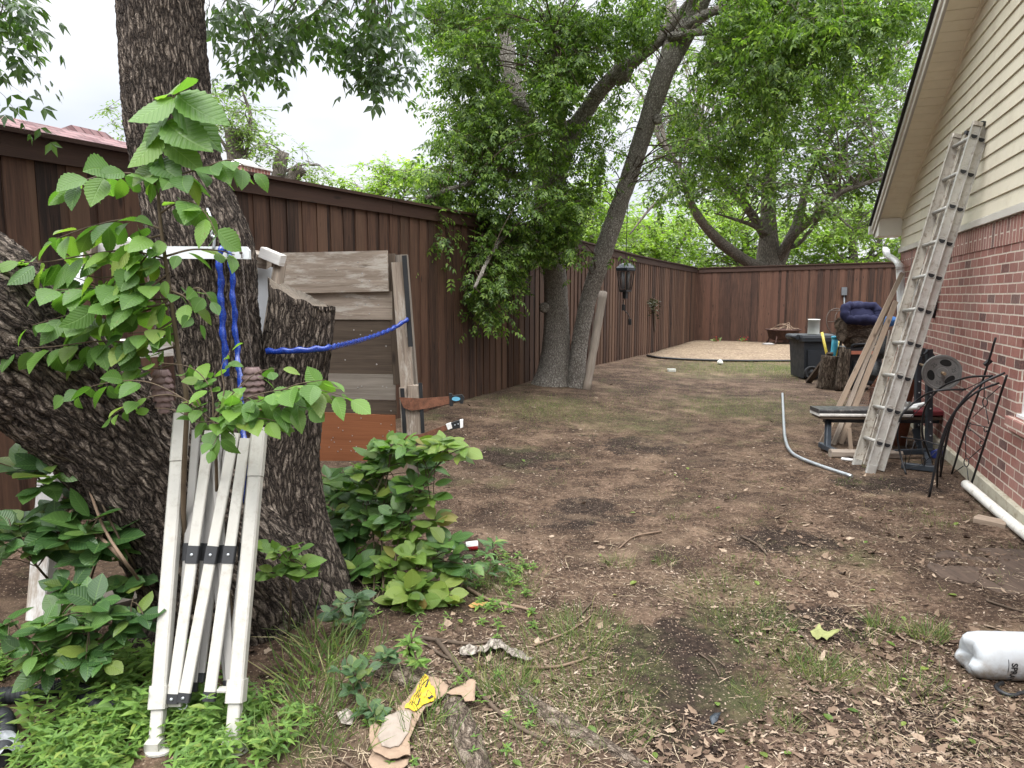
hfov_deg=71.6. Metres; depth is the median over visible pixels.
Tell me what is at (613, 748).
exposed root
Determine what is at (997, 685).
hose
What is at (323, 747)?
fallen stick
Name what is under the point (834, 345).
blue scoop
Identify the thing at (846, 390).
leaning board
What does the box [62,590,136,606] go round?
fallen plank
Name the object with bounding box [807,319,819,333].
canister
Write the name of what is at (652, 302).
dried garland
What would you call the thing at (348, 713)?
bark strip
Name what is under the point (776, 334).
fire pit
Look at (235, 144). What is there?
tree
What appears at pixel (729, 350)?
gravel pad
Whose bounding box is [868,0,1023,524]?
brick house
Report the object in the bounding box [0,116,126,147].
neighbour house
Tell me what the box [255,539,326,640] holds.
trunk sprig
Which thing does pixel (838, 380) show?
firewood log
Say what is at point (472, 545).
crushed can
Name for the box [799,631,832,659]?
fallen stick
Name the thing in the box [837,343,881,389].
storage cart
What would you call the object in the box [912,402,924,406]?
pipe offcut
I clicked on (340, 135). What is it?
sky
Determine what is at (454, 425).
machete
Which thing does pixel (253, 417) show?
elm shoot
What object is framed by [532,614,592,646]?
fallen stick
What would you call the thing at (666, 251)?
tree
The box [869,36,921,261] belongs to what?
tree
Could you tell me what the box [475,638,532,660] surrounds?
bark strip
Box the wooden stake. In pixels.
[847,428,852,448]
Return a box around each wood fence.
[0,124,698,510]
[695,262,896,343]
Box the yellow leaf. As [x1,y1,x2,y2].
[468,601,487,607]
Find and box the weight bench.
[810,348,943,471]
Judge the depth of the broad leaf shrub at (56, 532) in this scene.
2.78 m
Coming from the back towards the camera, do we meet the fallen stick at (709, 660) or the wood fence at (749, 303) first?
the wood fence at (749, 303)
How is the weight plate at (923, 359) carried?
attached to the barbell bar
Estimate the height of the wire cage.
0.503 m
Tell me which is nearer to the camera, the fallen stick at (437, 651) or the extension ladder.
the fallen stick at (437, 651)
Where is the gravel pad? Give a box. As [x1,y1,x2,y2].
[647,340,874,361]
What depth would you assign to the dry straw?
2.77 m
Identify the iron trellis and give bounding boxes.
[896,375,992,476]
[928,337,1007,496]
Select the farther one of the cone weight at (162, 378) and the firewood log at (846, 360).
the firewood log at (846, 360)
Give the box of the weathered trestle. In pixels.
[25,237,286,620]
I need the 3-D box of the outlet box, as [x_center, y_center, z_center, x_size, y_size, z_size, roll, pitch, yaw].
[10.220,-2.146,21.893,0.184,1.661,0.100,3,8,22]
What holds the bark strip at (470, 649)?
on the ground at (568, 497)
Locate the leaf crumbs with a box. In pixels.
[371,461,1023,767]
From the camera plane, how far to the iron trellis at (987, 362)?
5.55 m
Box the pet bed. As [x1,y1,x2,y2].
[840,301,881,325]
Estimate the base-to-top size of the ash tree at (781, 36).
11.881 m
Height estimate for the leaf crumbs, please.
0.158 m
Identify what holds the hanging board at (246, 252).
hanging from the tree at (122, 464)
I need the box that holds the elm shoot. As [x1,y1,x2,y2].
[53,343,370,622]
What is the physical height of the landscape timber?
0.084 m
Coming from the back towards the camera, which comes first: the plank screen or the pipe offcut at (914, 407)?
the pipe offcut at (914, 407)
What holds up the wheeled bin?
on the ground at (568, 497)
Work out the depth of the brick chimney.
12.49 m
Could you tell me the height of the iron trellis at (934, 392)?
0.969 m
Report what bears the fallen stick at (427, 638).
on the ground at (568, 497)
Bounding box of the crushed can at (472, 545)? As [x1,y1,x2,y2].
[466,541,477,550]
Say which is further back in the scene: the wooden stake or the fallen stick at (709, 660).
the wooden stake
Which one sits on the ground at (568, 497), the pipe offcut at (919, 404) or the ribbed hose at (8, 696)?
the ribbed hose at (8, 696)
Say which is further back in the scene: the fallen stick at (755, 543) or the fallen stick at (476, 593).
the fallen stick at (755, 543)
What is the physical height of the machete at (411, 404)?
0.120 m
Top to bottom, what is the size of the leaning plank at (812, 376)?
0.612 m
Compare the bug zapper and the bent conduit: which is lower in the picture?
the bent conduit
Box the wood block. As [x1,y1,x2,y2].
[973,514,1006,528]
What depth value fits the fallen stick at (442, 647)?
2.72 m
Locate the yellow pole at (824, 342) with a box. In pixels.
[821,332,827,353]
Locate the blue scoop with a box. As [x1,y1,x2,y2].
[831,336,837,355]
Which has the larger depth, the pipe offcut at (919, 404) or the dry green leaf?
the pipe offcut at (919, 404)
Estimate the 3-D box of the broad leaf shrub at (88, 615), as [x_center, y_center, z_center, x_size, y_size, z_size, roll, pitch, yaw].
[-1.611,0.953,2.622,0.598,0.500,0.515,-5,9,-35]
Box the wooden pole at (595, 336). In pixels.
[582,291,606,389]
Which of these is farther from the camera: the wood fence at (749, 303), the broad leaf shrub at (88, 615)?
the wood fence at (749, 303)
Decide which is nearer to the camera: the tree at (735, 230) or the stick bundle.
the stick bundle
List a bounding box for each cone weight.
[144,256,174,414]
[241,254,264,402]
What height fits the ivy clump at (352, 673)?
0.194 m
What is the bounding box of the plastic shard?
[710,712,720,724]
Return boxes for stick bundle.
[771,322,798,329]
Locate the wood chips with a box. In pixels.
[403,374,1023,767]
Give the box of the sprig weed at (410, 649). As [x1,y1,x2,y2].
[394,629,430,674]
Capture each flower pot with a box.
[888,377,913,401]
[892,423,910,445]
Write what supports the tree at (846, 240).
on the ground at (568, 497)
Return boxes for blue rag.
[883,316,895,326]
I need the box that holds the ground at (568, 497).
[0,351,1023,767]
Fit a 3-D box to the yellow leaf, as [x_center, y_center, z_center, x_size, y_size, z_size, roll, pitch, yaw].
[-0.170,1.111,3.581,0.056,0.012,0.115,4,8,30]
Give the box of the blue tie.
[265,317,408,353]
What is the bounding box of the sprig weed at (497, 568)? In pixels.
[455,536,511,586]
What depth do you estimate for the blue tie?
3.46 m
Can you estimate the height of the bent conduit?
0.068 m
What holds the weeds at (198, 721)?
on the ground at (568, 497)
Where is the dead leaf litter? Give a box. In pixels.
[1,384,1023,767]
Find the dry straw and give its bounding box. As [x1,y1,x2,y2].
[293,446,1023,767]
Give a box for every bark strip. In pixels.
[337,708,354,724]
[460,643,476,654]
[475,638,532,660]
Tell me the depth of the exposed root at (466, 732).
2.50 m
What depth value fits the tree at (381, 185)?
32.62 m
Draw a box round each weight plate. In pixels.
[913,348,934,379]
[921,355,961,389]
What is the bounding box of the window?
[1021,391,1023,414]
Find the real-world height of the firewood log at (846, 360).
0.697 m
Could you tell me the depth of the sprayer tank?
2.93 m
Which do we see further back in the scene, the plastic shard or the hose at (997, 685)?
the hose at (997, 685)
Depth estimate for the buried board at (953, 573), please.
4.09 m
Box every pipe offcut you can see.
[841,457,852,460]
[903,406,919,410]
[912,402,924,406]
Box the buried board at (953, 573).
[927,548,1023,595]
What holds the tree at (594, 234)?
on the ground at (568, 497)
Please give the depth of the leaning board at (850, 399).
8.07 m
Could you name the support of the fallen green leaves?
on the ground at (568, 497)
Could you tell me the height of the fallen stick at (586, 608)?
0.017 m
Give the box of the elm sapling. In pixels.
[0,77,268,673]
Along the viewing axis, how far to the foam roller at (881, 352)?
9.49 m
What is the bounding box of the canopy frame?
[143,412,266,757]
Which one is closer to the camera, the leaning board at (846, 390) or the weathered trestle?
the weathered trestle
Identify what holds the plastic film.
on the ground at (568, 497)
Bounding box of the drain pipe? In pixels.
[961,480,1023,539]
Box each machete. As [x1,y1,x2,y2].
[399,393,464,410]
[404,419,462,438]
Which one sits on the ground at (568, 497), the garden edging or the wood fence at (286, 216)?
the wood fence at (286, 216)
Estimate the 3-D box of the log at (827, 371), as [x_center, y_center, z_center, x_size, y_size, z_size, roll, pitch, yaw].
[5.290,-0.187,11.864,0.369,0.591,0.342,0,7,0]
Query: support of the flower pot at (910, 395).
on the ground at (568, 497)
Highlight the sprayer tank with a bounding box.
[954,631,1023,680]
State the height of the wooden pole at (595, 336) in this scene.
1.588 m
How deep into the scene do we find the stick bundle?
21.94 m
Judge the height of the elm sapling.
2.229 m
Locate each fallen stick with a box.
[320,743,356,767]
[414,634,487,644]
[421,639,473,664]
[435,638,549,744]
[463,586,533,611]
[525,657,589,668]
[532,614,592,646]
[564,601,592,630]
[618,530,661,548]
[698,652,719,675]
[740,535,767,555]
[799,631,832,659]
[986,599,1023,611]
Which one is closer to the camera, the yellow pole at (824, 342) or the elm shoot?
the elm shoot
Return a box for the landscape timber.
[828,449,903,458]
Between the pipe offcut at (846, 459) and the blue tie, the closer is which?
the blue tie
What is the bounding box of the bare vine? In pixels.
[89,492,144,589]
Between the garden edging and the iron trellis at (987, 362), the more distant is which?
the garden edging
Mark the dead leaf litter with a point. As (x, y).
(661, 746)
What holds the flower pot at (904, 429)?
on the ground at (568, 497)
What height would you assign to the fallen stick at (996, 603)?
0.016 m
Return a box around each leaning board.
[819,272,903,442]
[831,303,890,445]
[837,300,897,444]
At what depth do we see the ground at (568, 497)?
4.27 m
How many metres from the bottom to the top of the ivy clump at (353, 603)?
0.210 m
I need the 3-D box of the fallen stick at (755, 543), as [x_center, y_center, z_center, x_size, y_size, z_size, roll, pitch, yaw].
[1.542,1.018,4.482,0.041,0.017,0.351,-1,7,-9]
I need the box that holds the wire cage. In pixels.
[826,308,839,335]
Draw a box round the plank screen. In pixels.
[281,250,424,512]
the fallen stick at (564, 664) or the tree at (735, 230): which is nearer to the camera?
the fallen stick at (564, 664)
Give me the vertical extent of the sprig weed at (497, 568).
0.318 m
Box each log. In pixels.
[816,355,838,389]
[834,317,882,329]
[835,327,881,341]
[835,347,845,390]
[841,349,850,390]
[843,337,876,347]
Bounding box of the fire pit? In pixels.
[765,328,801,343]
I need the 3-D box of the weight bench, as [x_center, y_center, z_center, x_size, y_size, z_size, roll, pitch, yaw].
[3.774,0.160,6.914,1.309,1.100,1.365,0,7,0]
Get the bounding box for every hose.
[0,679,115,715]
[0,706,16,767]
[994,681,1023,697]
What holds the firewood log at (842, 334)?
on the firewood log at (849, 343)
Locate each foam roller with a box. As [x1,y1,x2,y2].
[869,361,881,381]
[877,335,886,358]
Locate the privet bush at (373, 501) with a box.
[322,430,487,617]
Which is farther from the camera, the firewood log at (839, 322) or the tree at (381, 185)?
the tree at (381, 185)
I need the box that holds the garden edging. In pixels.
[646,355,789,360]
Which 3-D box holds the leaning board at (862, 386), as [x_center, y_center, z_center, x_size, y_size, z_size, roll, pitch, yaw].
[4.130,-0.190,8.191,0.065,1.543,2.011,6,9,40]
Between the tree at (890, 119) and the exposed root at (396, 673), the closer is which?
the exposed root at (396, 673)
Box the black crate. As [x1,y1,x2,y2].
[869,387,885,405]
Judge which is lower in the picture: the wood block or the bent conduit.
the wood block
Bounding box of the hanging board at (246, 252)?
[142,208,250,258]
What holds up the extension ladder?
on the ground at (568, 497)
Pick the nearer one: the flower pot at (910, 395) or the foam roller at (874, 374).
the flower pot at (910, 395)
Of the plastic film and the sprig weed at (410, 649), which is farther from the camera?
the sprig weed at (410, 649)
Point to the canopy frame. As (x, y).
(179, 675)
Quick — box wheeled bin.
[785,333,841,378]
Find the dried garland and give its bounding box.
[647,297,661,331]
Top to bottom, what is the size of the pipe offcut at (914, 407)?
0.074 m
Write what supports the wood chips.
on the ground at (568, 497)
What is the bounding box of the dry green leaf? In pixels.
[810,624,839,639]
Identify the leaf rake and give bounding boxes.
[860,330,890,404]
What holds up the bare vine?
on the ground at (568, 497)
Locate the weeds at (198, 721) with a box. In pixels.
[0,549,537,767]
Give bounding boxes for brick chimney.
[231,159,272,174]
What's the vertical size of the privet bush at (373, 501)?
0.882 m
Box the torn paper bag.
[368,674,475,767]
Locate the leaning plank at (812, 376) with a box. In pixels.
[806,352,832,382]
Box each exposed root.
[367,662,431,688]
[443,694,492,767]
[517,685,653,767]
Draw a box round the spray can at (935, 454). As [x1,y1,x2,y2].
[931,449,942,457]
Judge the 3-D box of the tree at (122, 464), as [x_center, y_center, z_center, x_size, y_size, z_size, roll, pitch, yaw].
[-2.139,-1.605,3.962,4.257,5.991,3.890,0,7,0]
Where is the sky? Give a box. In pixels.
[0,0,931,265]
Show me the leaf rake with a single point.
(888, 336)
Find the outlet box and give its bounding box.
[841,287,846,303]
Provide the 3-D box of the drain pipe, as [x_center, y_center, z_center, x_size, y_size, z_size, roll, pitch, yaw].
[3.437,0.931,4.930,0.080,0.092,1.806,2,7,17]
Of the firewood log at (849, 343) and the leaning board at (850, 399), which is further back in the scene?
the firewood log at (849, 343)
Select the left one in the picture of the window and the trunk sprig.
the trunk sprig
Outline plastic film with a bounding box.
[0,730,23,753]
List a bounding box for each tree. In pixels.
[0,0,436,652]
[89,78,345,187]
[325,151,472,211]
[383,0,933,388]
[567,153,658,257]
[596,193,740,267]
[604,5,926,265]
[664,176,834,266]
[757,181,900,264]
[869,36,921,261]
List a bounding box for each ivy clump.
[317,589,376,629]
[326,645,401,725]
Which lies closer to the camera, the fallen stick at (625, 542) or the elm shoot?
the elm shoot
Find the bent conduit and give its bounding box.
[781,393,852,477]
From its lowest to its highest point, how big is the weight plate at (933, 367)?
0.331 m
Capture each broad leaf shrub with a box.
[0,443,159,605]
[0,560,165,694]
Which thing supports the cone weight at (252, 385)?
hanging from the hanging board at (246, 252)
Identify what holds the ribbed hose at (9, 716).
on the ground at (568, 497)
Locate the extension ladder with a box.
[852,121,985,473]
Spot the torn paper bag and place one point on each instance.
(397, 745)
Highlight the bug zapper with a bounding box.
[616,207,634,324]
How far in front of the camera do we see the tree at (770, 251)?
24.16 m
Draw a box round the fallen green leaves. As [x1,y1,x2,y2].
[458,459,975,767]

